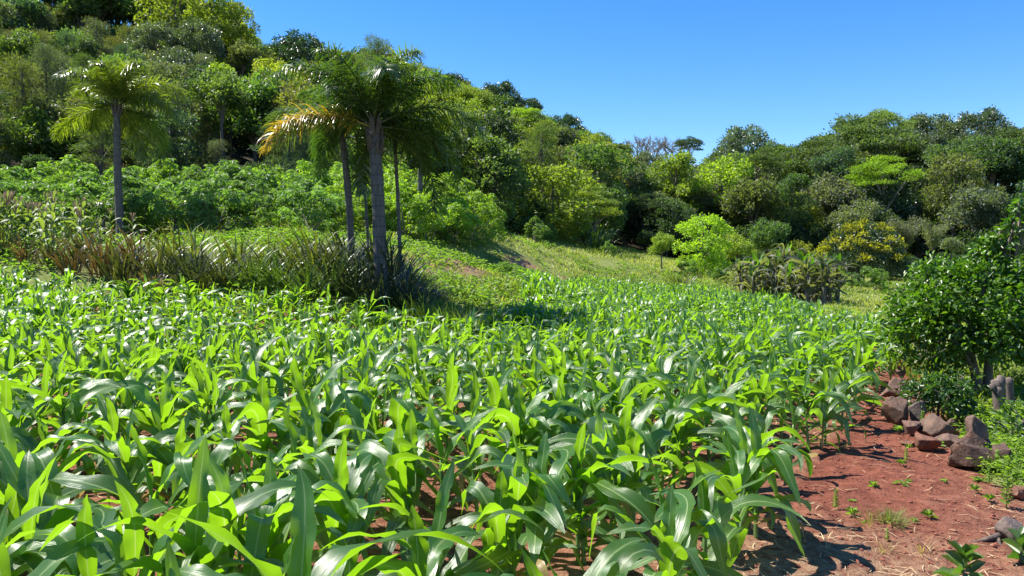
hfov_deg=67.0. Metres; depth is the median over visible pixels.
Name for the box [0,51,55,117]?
feathery tree
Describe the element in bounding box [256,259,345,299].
grass clump
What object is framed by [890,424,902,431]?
path weed
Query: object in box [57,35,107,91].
tall tree
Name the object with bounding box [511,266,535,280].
meadow bush
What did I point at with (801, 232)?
broadleaf tree
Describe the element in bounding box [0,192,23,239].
old maize plant
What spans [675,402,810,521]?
maize plant
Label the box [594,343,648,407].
maize plant
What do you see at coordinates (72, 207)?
old maize plant
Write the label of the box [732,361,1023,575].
dirt path
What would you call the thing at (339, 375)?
maize plant
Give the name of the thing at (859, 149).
umbrella tree
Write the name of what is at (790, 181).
tall tree
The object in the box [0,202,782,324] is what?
meadow weeds
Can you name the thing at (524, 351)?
maize plant
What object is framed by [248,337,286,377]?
maize plant
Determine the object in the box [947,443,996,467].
boulder
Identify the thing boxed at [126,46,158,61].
broadleaf tree
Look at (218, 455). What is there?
maize plant
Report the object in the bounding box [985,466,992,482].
path weed
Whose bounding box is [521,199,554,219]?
forest shrub
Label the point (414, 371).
maize plant
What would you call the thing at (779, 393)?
maize plant
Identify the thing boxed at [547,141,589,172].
broadleaf tree
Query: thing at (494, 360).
maize plant
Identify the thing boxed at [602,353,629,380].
maize plant
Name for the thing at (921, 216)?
broadleaf tree
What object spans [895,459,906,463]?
path weed
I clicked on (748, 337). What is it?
maize plant
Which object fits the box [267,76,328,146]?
broadleaf tree
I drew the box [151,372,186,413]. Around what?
maize plant
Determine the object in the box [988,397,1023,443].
weedy shrub
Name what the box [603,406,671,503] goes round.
maize plant
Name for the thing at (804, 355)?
maize plant
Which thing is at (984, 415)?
ground weeds
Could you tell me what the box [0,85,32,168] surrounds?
feathery tree
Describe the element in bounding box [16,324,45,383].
maize plant
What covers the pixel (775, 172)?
domed tree
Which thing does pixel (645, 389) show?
maize plant
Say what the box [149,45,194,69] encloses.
domed tree
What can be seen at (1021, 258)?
citrus tree
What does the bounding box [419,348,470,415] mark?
maize plant
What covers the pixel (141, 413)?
maize plant
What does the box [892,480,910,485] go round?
path weed
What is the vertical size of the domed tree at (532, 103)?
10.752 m
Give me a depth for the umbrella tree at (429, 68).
107.32 m
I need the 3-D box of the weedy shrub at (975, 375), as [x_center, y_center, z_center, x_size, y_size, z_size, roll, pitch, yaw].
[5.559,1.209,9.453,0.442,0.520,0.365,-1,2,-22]
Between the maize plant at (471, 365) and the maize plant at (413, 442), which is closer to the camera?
the maize plant at (413, 442)
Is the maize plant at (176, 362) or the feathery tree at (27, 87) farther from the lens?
the feathery tree at (27, 87)
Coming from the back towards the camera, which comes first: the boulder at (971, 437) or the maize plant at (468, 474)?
the boulder at (971, 437)
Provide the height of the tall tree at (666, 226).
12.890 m
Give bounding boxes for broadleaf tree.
[0,0,18,34]
[0,24,48,104]
[0,100,90,164]
[23,88,110,158]
[36,141,88,157]
[38,31,100,60]
[39,0,59,32]
[53,0,143,27]
[55,25,106,45]
[67,50,132,86]
[100,47,149,71]
[103,8,144,48]
[107,23,134,48]
[119,3,169,23]
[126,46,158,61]
[127,0,153,23]
[132,72,183,95]
[140,30,196,55]
[177,63,247,154]
[187,65,250,156]
[201,65,234,160]
[203,68,290,167]
[208,21,249,55]
[221,38,261,75]
[224,123,298,162]
[226,46,281,75]
[232,74,287,164]
[240,63,268,77]
[251,56,301,153]
[253,42,269,50]
[258,46,279,64]
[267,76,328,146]
[298,59,323,83]
[309,61,355,87]
[330,133,411,171]
[347,124,398,159]
[354,45,372,56]
[371,45,408,64]
[382,131,472,186]
[409,60,439,99]
[439,79,471,92]
[449,97,468,109]
[496,102,524,111]
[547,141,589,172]
[549,123,581,148]
[573,135,595,148]
[577,127,607,138]
[588,164,628,189]
[613,164,644,243]
[620,142,635,156]
[620,202,677,251]
[629,161,662,243]
[643,161,690,190]
[646,169,678,196]
[669,211,717,255]
[688,196,740,225]
[694,152,755,190]
[698,226,733,251]
[706,146,724,162]
[716,176,785,227]
[722,221,778,251]
[755,138,791,168]
[778,212,826,253]
[796,169,868,216]
[808,144,855,181]
[822,227,832,254]
[824,198,882,269]
[832,197,904,248]
[845,150,903,179]
[885,188,940,224]
[888,214,942,256]
[911,211,948,258]
[929,182,1008,237]
[934,184,1011,236]
[948,224,1023,261]
[955,132,995,159]
[957,135,1023,185]
[969,136,1023,186]
[984,224,1022,233]
[992,180,1023,226]
[999,175,1023,196]
[1009,167,1023,191]
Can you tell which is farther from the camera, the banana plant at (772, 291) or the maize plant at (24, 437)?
the banana plant at (772, 291)
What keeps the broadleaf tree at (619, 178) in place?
on the forest hillside
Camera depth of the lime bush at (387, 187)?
35.56 m
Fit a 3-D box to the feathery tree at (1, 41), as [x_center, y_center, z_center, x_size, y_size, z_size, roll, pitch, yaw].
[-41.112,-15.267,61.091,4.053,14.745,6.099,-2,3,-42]
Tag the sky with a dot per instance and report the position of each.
(671, 69)
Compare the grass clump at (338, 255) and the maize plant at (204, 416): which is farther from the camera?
the grass clump at (338, 255)
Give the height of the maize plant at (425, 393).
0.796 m
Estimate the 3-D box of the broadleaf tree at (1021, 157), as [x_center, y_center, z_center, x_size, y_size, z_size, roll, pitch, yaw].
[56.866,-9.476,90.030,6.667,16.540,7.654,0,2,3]
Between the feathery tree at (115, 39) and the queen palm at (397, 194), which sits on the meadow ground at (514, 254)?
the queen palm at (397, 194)
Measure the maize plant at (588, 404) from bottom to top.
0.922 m
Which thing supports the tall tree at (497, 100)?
on the forest hillside
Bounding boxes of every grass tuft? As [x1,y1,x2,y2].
[850,502,892,527]
[859,502,921,529]
[874,538,904,556]
[889,530,945,555]
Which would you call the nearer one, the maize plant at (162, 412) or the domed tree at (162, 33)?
the maize plant at (162, 412)
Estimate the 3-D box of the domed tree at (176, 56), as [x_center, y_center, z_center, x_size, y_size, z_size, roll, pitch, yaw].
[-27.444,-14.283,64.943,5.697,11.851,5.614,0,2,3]
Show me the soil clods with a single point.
(995, 544)
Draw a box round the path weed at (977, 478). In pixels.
[970,476,985,480]
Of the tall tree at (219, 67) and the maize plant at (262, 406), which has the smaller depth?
the maize plant at (262, 406)
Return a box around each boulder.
[880,377,906,396]
[881,397,908,425]
[895,369,905,378]
[899,440,914,444]
[902,420,920,435]
[908,400,926,421]
[915,433,941,450]
[917,413,959,436]
[934,433,959,447]
[947,418,959,430]
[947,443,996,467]
[950,429,990,451]
[952,411,968,424]
[965,415,988,440]
[992,442,1012,471]
[994,516,1023,540]
[1008,485,1023,499]
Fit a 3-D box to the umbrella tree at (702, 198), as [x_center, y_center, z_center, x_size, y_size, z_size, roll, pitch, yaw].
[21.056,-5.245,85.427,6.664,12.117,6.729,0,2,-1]
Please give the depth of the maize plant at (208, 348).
8.99 m
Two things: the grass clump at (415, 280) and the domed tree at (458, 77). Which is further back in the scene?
the domed tree at (458, 77)
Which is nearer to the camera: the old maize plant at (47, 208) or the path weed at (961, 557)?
the path weed at (961, 557)
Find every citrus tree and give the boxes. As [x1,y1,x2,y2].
[867,249,1016,353]
[875,193,1023,389]
[1002,252,1023,366]
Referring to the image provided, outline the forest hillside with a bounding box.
[0,10,1023,272]
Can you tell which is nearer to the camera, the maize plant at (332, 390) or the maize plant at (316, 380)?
the maize plant at (332, 390)
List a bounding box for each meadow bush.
[244,207,277,231]
[438,218,463,241]
[486,210,508,233]
[495,260,523,274]
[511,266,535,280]
[522,215,551,240]
[543,222,558,241]
[600,241,616,253]
[677,259,699,275]
[707,266,728,279]
[839,271,861,287]
[858,266,889,290]
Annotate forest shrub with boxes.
[17,153,54,172]
[255,162,286,183]
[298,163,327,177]
[486,195,506,211]
[496,199,514,214]
[510,215,542,235]
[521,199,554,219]
[568,224,598,243]
[636,229,655,251]
[720,252,740,265]
[742,252,763,261]
[885,271,903,279]
[906,255,919,272]
[929,252,950,262]
[938,236,966,260]
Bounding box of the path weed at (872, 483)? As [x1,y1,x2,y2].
[868,480,879,485]
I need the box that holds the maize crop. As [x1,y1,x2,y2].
[0,263,912,575]
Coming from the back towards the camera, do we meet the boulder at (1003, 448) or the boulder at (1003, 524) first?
the boulder at (1003, 448)
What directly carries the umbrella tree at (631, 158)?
on the forest hillside
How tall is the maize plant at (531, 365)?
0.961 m
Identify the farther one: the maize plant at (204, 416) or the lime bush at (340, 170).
the lime bush at (340, 170)
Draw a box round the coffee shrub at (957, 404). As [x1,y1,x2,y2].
[895,366,977,419]
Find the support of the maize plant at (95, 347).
on the field soil
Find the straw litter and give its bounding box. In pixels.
[53,377,1023,575]
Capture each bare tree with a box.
[623,135,656,154]
[635,135,675,162]
[655,137,691,159]
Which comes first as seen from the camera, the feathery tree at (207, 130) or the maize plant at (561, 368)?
the maize plant at (561, 368)
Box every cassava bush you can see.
[0,164,13,178]
[0,166,34,225]
[0,171,48,197]
[0,180,46,231]
[5,166,47,221]
[12,180,74,234]
[14,180,60,229]
[27,160,74,182]
[32,170,77,196]
[35,161,61,177]
[43,172,128,235]
[45,182,85,219]
[49,154,98,182]
[50,192,101,227]
[66,169,99,185]
[87,179,109,225]
[88,172,162,235]
[91,166,151,227]
[98,166,113,182]
[108,166,167,193]
[113,187,168,228]
[137,158,187,200]
[138,181,169,220]
[139,179,218,234]
[150,167,176,197]
[160,164,226,220]
[170,179,243,226]
[174,173,252,233]
[190,157,261,219]
[197,163,230,180]
[210,176,274,226]
[233,170,299,219]
[243,166,278,189]
[258,164,290,181]
[269,174,288,210]
[269,188,316,223]
[272,174,327,214]
[276,181,345,231]
[279,158,343,209]
[281,169,321,182]
[302,185,339,226]
[317,161,351,189]
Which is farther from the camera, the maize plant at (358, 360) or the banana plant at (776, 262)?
the banana plant at (776, 262)
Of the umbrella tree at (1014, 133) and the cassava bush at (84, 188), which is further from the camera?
the umbrella tree at (1014, 133)
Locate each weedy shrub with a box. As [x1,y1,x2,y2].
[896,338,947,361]
[945,366,989,398]
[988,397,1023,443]
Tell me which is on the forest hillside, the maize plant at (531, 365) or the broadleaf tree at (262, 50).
the broadleaf tree at (262, 50)
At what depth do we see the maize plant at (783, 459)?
4.91 m
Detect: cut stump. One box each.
[989,375,1006,419]
[1005,377,1014,415]
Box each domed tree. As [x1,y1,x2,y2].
[122,18,186,52]
[136,41,163,57]
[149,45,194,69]
[154,48,209,79]
[169,17,227,57]
[267,29,326,68]
[321,47,363,69]
[445,72,470,84]
[445,84,489,108]
[460,146,500,167]
[482,80,526,109]
[519,111,552,129]
[520,97,543,112]
[552,112,586,130]
[632,150,665,169]
[707,123,773,161]
[770,155,806,176]
[855,175,922,216]
[899,130,950,167]
[905,112,961,152]
[947,104,1014,143]
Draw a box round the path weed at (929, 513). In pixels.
[919,509,938,517]
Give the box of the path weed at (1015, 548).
[1001,527,1023,562]
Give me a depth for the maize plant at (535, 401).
5.51 m
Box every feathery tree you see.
[0,6,16,79]
[0,26,41,107]
[0,50,65,165]
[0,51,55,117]
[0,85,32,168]
[0,112,22,172]
[14,9,60,35]
[17,40,79,105]
[18,25,55,99]
[40,50,76,103]
[41,30,77,94]
[57,83,140,169]
[61,94,144,176]
[64,51,95,102]
[73,15,116,58]
[98,35,121,54]
[98,44,114,57]
[110,41,134,64]
[115,22,142,56]
[133,113,174,167]
[164,95,233,166]
[180,98,240,169]
[180,120,213,164]
[188,54,212,159]
[193,52,214,123]
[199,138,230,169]
[240,105,331,172]
[258,109,310,188]
[294,122,353,172]
[359,32,395,69]
[511,122,578,225]
[514,138,547,196]
[533,147,554,195]
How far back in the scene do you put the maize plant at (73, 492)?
4.35 m
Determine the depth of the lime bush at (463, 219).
35.78 m
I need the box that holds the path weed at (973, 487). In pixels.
[969,483,980,491]
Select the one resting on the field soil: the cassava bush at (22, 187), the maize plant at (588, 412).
the maize plant at (588, 412)
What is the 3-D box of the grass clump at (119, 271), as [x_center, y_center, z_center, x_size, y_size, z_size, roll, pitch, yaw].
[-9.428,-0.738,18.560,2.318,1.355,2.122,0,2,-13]
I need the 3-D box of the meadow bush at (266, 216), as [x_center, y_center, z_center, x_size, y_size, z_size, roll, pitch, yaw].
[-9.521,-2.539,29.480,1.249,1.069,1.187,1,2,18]
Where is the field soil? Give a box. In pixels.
[0,292,900,575]
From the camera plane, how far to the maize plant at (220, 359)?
9.88 m
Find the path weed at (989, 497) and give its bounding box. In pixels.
[983,493,995,499]
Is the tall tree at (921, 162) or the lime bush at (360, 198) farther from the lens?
the tall tree at (921, 162)
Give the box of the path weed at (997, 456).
[994,449,1000,472]
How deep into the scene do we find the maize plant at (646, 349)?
10.31 m
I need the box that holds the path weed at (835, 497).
[832,489,838,509]
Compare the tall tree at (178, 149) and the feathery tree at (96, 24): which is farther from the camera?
the feathery tree at (96, 24)
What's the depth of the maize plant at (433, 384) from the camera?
8.59 m
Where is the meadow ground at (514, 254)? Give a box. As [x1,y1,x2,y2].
[0,214,1023,489]
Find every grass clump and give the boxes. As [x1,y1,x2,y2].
[0,223,33,255]
[2,234,57,266]
[20,234,75,265]
[38,234,103,274]
[44,224,147,276]
[50,214,121,258]
[69,231,162,285]
[98,221,172,275]
[118,233,203,281]
[122,268,178,292]
[123,245,254,288]
[136,221,217,274]
[150,221,234,271]
[173,247,252,289]
[209,226,276,270]
[215,245,292,291]
[223,230,302,273]
[229,247,311,291]
[240,231,329,272]
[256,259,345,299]
[268,223,356,282]
[271,228,356,259]
[273,249,376,296]
[292,243,405,294]
[293,230,370,278]
[300,226,395,266]
[314,261,432,311]
[336,226,420,280]
[354,234,434,288]
[359,263,454,310]
[381,286,469,326]
[393,250,432,281]
[401,268,435,290]
[403,301,486,341]
[424,283,459,303]
[431,300,480,329]
[435,306,511,340]
[450,308,513,334]
[467,306,511,323]
[574,223,610,249]
[585,227,616,250]
[663,271,701,285]
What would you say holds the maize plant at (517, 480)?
on the field soil
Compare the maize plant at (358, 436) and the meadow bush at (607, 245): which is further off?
the meadow bush at (607, 245)
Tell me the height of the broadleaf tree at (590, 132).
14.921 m
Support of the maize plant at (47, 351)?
on the field soil
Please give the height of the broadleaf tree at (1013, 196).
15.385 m
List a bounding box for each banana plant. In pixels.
[717,256,750,291]
[725,259,749,288]
[727,255,759,292]
[732,262,774,294]
[738,251,782,293]
[745,259,774,294]
[759,249,793,297]
[761,261,783,296]
[763,243,806,296]
[763,255,780,295]
[764,243,796,275]
[771,250,821,298]
[772,260,803,299]
[776,261,803,299]
[778,248,835,303]
[787,250,815,299]
[793,256,839,301]
[799,254,841,301]
[801,254,847,304]
[812,261,851,302]
[814,252,860,300]
[819,256,848,300]
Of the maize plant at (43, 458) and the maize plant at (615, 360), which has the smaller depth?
the maize plant at (43, 458)
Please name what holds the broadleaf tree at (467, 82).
on the forest hillside
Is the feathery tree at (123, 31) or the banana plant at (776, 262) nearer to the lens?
the banana plant at (776, 262)
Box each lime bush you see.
[317,185,364,230]
[335,167,366,183]
[335,176,371,219]
[343,185,400,229]
[352,157,388,191]
[367,176,410,212]
[370,179,438,237]
[383,162,417,191]
[384,168,439,220]
[393,187,463,241]
[410,175,467,206]
[425,192,484,242]
[438,171,478,216]
[443,177,489,226]
[447,190,498,241]
[470,193,507,230]
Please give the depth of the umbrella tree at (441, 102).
88.93 m
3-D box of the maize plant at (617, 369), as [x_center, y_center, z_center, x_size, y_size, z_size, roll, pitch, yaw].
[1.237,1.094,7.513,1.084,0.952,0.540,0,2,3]
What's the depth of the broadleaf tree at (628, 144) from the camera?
95.72 m
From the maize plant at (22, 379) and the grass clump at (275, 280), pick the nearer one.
the maize plant at (22, 379)
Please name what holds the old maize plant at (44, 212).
on the meadow ground at (514, 254)
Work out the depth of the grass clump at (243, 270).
17.70 m
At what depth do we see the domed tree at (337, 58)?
96.42 m
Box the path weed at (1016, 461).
[1011,453,1020,480]
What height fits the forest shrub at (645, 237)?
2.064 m
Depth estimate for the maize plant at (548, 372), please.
7.67 m
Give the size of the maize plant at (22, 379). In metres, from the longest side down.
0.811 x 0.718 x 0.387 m
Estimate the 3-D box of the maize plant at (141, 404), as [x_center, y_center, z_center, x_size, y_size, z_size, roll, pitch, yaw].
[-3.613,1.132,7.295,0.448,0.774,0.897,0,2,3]
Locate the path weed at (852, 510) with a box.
[845,506,859,513]
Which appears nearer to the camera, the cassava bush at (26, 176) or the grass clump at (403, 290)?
the grass clump at (403, 290)
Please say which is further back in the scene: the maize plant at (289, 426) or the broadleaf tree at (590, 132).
the broadleaf tree at (590, 132)
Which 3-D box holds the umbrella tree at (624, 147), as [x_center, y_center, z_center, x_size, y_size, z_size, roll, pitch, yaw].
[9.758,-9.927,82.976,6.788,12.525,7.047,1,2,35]
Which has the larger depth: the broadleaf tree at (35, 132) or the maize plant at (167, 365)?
the broadleaf tree at (35, 132)
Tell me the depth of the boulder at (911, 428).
7.94 m
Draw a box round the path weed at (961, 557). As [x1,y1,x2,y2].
[932,541,985,575]
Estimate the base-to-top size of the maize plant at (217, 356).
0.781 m
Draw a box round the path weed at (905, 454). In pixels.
[904,447,908,459]
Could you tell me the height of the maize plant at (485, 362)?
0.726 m
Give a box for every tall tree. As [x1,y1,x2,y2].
[0,0,41,30]
[0,0,52,39]
[7,30,77,87]
[48,0,107,37]
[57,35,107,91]
[68,11,115,38]
[110,87,188,169]
[123,107,203,177]
[126,57,202,140]
[132,0,221,52]
[150,0,193,28]
[182,0,240,53]
[202,59,235,159]
[217,0,261,71]
[224,124,251,149]
[258,138,313,166]
[264,69,294,86]
[418,74,461,108]
[445,104,531,228]
[450,104,491,128]
[452,97,484,112]
[458,129,534,229]
[482,146,549,228]
[487,93,512,112]
[503,113,532,139]
[505,106,528,124]
[512,162,605,241]
[540,182,572,234]
[554,139,639,238]
[580,132,601,143]
[639,194,697,256]
[642,206,689,254]
[645,148,706,218]
[690,153,760,228]
[694,218,731,253]
[709,151,753,194]
[717,201,773,231]
[764,172,819,237]
[775,156,820,192]
[796,194,827,250]
[823,153,869,187]
[900,163,948,220]
[906,161,930,184]
[910,142,977,202]
[916,149,996,236]
[943,134,976,229]
[960,184,1006,231]
[963,173,998,188]
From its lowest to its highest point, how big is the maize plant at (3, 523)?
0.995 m
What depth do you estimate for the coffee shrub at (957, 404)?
8.51 m
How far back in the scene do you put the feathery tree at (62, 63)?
61.27 m
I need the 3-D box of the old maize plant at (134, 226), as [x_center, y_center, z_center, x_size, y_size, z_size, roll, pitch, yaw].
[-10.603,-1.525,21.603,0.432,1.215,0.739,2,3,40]
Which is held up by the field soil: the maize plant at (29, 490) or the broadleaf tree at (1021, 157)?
the maize plant at (29, 490)
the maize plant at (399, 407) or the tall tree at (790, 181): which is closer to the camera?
the maize plant at (399, 407)
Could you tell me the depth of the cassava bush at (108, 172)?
42.15 m
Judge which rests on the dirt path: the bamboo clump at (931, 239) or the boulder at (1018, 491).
the boulder at (1018, 491)
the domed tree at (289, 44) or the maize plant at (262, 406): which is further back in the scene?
the domed tree at (289, 44)
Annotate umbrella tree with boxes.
[34,2,75,31]
[194,47,230,64]
[316,50,369,70]
[381,99,453,130]
[404,132,476,166]
[425,66,443,78]
[432,101,458,116]
[441,82,494,108]
[510,107,555,129]
[519,119,572,143]
[555,190,622,242]
[567,141,634,222]
[571,183,621,242]
[579,137,635,234]
[614,188,651,247]
[618,155,640,238]
[623,192,670,251]
[648,191,696,216]
[674,136,705,169]
[682,186,723,214]
[685,170,717,193]
[732,147,787,181]
[758,191,826,252]
[760,135,866,234]
[807,112,927,177]
[843,154,929,213]
[846,144,872,156]
[850,107,918,152]
[876,141,927,181]
[911,226,946,258]
[966,126,1023,224]
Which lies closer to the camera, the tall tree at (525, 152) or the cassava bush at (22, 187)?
the cassava bush at (22, 187)
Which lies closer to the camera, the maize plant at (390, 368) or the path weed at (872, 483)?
the path weed at (872, 483)
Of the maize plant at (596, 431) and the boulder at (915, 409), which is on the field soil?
the maize plant at (596, 431)
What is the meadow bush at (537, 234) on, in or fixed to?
on the meadow ground at (514, 254)
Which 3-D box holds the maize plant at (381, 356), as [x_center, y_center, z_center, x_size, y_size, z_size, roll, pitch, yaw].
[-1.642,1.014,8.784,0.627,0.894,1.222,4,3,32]
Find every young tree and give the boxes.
[647,231,675,268]
[671,212,735,274]
[716,232,759,273]
[745,217,791,253]
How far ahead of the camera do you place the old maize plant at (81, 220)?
20.16 m
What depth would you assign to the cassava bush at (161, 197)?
31.56 m
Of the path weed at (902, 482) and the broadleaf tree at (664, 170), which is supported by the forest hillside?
the broadleaf tree at (664, 170)
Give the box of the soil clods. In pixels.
[47,386,1022,575]
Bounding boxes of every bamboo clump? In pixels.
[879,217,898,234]
[886,213,925,252]
[919,217,952,251]
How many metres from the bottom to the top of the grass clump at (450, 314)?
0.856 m
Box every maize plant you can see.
[0,189,32,242]
[0,190,27,243]
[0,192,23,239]
[0,211,17,249]
[0,320,13,338]
[0,327,62,388]
[0,330,60,381]
[0,339,26,354]
[0,343,39,375]
[0,343,50,397]
[0,344,36,379]
[0,359,153,471]
[0,366,45,416]
[0,375,66,489]
[0,388,25,426]
[0,401,109,505]
[0,408,111,495]
[0,409,117,575]
[0,435,145,573]
[0,447,115,547]
[0,497,54,554]
[0,507,7,544]
[0,537,141,575]
[1,200,14,238]
[1,363,48,423]
[3,199,24,241]
[3,200,34,251]
[3,320,69,378]
[5,495,122,575]
[8,196,24,250]
[9,200,50,245]
[9,357,58,427]
[9,450,70,571]
[9,480,286,575]
[10,386,74,462]
[12,336,70,417]
[15,319,44,375]
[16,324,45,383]
[17,356,77,451]
[22,201,45,246]
[22,202,50,241]
[25,205,45,238]
[31,206,49,262]
[33,192,60,241]
[34,383,134,470]
[36,322,93,369]
[38,189,65,243]
[38,351,80,420]
[40,355,120,439]
[47,198,67,242]
[47,341,94,397]
[50,201,70,241]
[50,424,242,575]
[51,348,151,418]
[55,393,152,495]
[59,202,80,239]
[59,336,92,375]
[64,207,93,260]
[65,344,128,414]
[65,403,197,515]
[66,365,159,457]
[67,352,97,408]
[68,200,91,240]
[70,196,94,247]
[77,435,328,575]
[81,329,142,358]
[82,355,192,442]
[84,356,165,432]
[85,327,137,378]
[87,344,99,378]
[88,341,178,376]
[89,218,104,257]
[89,372,154,439]
[91,340,115,364]
[95,368,204,454]
[102,208,126,243]
[102,332,148,373]
[102,411,238,502]
[109,338,163,385]
[113,335,166,371]
[118,398,212,484]
[119,340,187,403]
[122,213,146,242]
[122,417,289,575]
[126,384,210,446]
[131,335,182,382]
[132,418,219,528]
[138,337,219,387]
[140,329,190,360]
[140,361,273,448]
[147,349,173,387]
[149,369,283,458]
[151,361,175,400]
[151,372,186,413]
[152,343,227,395]
[155,452,383,575]
[157,456,263,575]
[164,441,308,569]
[165,341,201,385]
[165,464,501,575]
[168,330,246,376]
[171,381,235,417]
[174,383,222,436]
[176,355,256,415]
[179,357,247,426]
[179,376,286,484]
[179,440,315,540]
[179,535,406,575]
[181,354,230,404]
[184,360,296,431]
[186,404,246,495]
[191,335,240,374]
[191,388,306,466]
[195,334,230,400]
[202,336,262,391]
[211,335,283,432]
[211,355,382,459]
[213,341,268,402]
[215,352,238,386]
[217,342,246,400]
[217,347,290,414]
[219,335,249,368]
[221,333,250,365]
[229,408,358,558]
[239,343,307,385]
[242,404,351,484]
[242,448,347,575]
[243,379,300,446]
[247,347,279,371]
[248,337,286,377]
[252,359,300,432]
[255,395,378,489]
[265,350,306,394]
[265,355,329,417]
[267,346,321,398]
[267,388,372,461]
[269,369,384,455]
[277,335,321,376]
[277,435,374,575]
[281,347,334,416]
[281,348,316,397]
[283,328,360,383]
[286,387,298,444]
[289,337,315,378]
[289,406,355,479]
[289,435,430,553]
[296,344,357,395]
[308,365,380,430]
[318,332,346,398]
[319,459,544,575]
[323,350,405,427]
[327,378,370,451]
[331,356,403,421]
[331,383,425,500]
[337,337,362,380]
[342,335,375,384]
[342,339,402,391]
[342,349,421,416]
[342,374,424,426]
[347,505,479,575]
[354,409,451,557]
[355,421,460,561]
[356,404,504,546]
[357,349,405,395]
[358,352,410,416]
[362,383,378,430]
[366,387,467,510]
[367,347,409,394]
[369,339,408,383]
[374,340,384,363]
[378,329,427,386]
[378,358,437,418]
[378,375,453,414]
[381,332,449,408]
[383,375,452,466]
[386,340,431,394]
[386,353,437,394]
[388,359,472,412]
[389,353,438,409]
[398,352,489,441]
[400,370,441,445]
[417,384,497,490]
[418,390,526,531]
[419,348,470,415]
[419,364,487,421]
[420,346,461,390]
[421,333,473,385]
[423,355,446,387]
[424,340,478,388]
[426,347,489,409]
[429,383,551,475]
[430,340,468,386]
[439,385,572,479]
[442,353,510,413]
[444,350,492,384]
[445,363,547,447]
[446,471,508,575]
[452,364,513,458]
[454,422,564,575]
[455,370,495,456]
[461,537,667,575]
[462,348,521,376]
[468,337,499,378]
[472,431,610,575]
[479,365,512,414]
[481,341,528,381]
[481,359,541,385]
[483,331,550,389]
[485,357,520,393]
[485,370,545,436]
[487,357,554,402]
[487,383,587,473]
[494,390,607,472]
[494,434,665,563]
[496,332,560,387]
[497,342,526,396]
[500,352,579,401]
[500,547,624,575]
[504,384,615,464]
[505,438,584,575]
[509,360,588,403]
[512,347,544,397]
[515,342,547,393]
[519,350,594,403]
[526,339,566,400]
[528,371,575,449]
[528,423,658,563]
[530,351,603,424]
[533,425,685,537]
[538,360,593,384]
[540,338,605,367]
[540,366,610,430]
[543,341,566,373]
[547,340,613,391]
[548,339,576,404]
[549,396,677,524]
[559,393,633,523]
[560,368,660,448]
[564,354,651,435]
[566,339,582,363]
[569,349,623,409]
[570,362,662,459]
[571,344,609,421]
[577,452,742,575]
[582,403,704,506]
[586,345,604,374]
[587,359,630,408]
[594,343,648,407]
[594,354,698,432]
[594,362,694,432]
[596,357,637,382]
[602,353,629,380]
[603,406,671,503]
[606,352,691,421]
[606,484,731,575]
[614,385,725,488]
[617,382,656,435]
[619,342,682,382]
[619,349,650,371]
[620,336,673,382]
[620,424,679,522]
[622,342,679,369]
[622,348,646,381]
[625,344,692,403]
[625,380,753,479]
[626,340,664,366]
[629,459,809,575]
[631,376,765,486]
[637,364,676,394]
[640,353,694,396]
[641,361,740,462]
[642,332,678,371]
[644,354,691,397]
[653,389,726,488]
[656,335,734,399]
[658,366,746,454]
[670,430,791,541]
[673,334,739,392]
[674,333,745,380]
[674,357,731,392]
[674,370,754,459]
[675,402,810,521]
[676,334,758,391]
[676,354,715,392]
[681,352,790,441]
[684,355,723,394]
[689,315,771,384]
[689,410,812,534]
[694,406,805,556]
[709,347,740,391]
[719,364,786,425]
[727,374,755,416]
[731,353,803,408]
[732,366,767,432]
[739,360,787,442]
[744,340,810,401]
[747,354,819,413]
[749,339,817,393]
[756,353,792,416]
[759,374,803,424]
[761,344,801,394]
[763,365,853,450]
[765,390,839,478]
[769,336,828,387]
[774,365,870,447]
[777,347,823,374]
[778,348,829,404]
[779,351,814,404]
[783,329,829,396]
[788,368,859,443]
[806,358,881,428]
[807,356,864,420]
[817,353,884,420]
[833,338,893,405]
[843,355,878,408]
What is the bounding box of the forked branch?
[968,532,1002,544]
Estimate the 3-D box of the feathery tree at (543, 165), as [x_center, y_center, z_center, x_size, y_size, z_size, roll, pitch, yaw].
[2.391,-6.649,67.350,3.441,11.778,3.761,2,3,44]
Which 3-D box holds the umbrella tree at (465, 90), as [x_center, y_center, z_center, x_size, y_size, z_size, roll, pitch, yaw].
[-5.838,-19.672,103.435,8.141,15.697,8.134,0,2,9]
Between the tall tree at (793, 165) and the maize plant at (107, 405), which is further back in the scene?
the tall tree at (793, 165)
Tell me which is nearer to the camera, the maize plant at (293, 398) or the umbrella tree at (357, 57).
the maize plant at (293, 398)
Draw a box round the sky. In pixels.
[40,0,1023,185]
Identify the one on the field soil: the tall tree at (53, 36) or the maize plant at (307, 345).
the maize plant at (307, 345)
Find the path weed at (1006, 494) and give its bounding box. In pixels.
[999,470,1014,508]
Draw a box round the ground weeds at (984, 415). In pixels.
[917,361,1023,486]
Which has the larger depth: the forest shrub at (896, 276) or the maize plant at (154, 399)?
the forest shrub at (896, 276)
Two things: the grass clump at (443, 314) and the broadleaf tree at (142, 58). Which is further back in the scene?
the broadleaf tree at (142, 58)
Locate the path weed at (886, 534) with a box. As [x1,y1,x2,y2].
[884,528,889,539]
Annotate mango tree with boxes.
[784,239,819,259]
[816,217,911,287]
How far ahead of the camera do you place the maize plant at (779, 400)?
8.70 m
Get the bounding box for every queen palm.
[50,58,189,238]
[257,41,490,292]
[260,78,398,263]
[328,125,368,261]
[385,89,425,277]
[400,117,455,209]
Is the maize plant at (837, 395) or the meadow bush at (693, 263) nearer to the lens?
the maize plant at (837, 395)
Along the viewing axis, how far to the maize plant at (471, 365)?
8.98 m

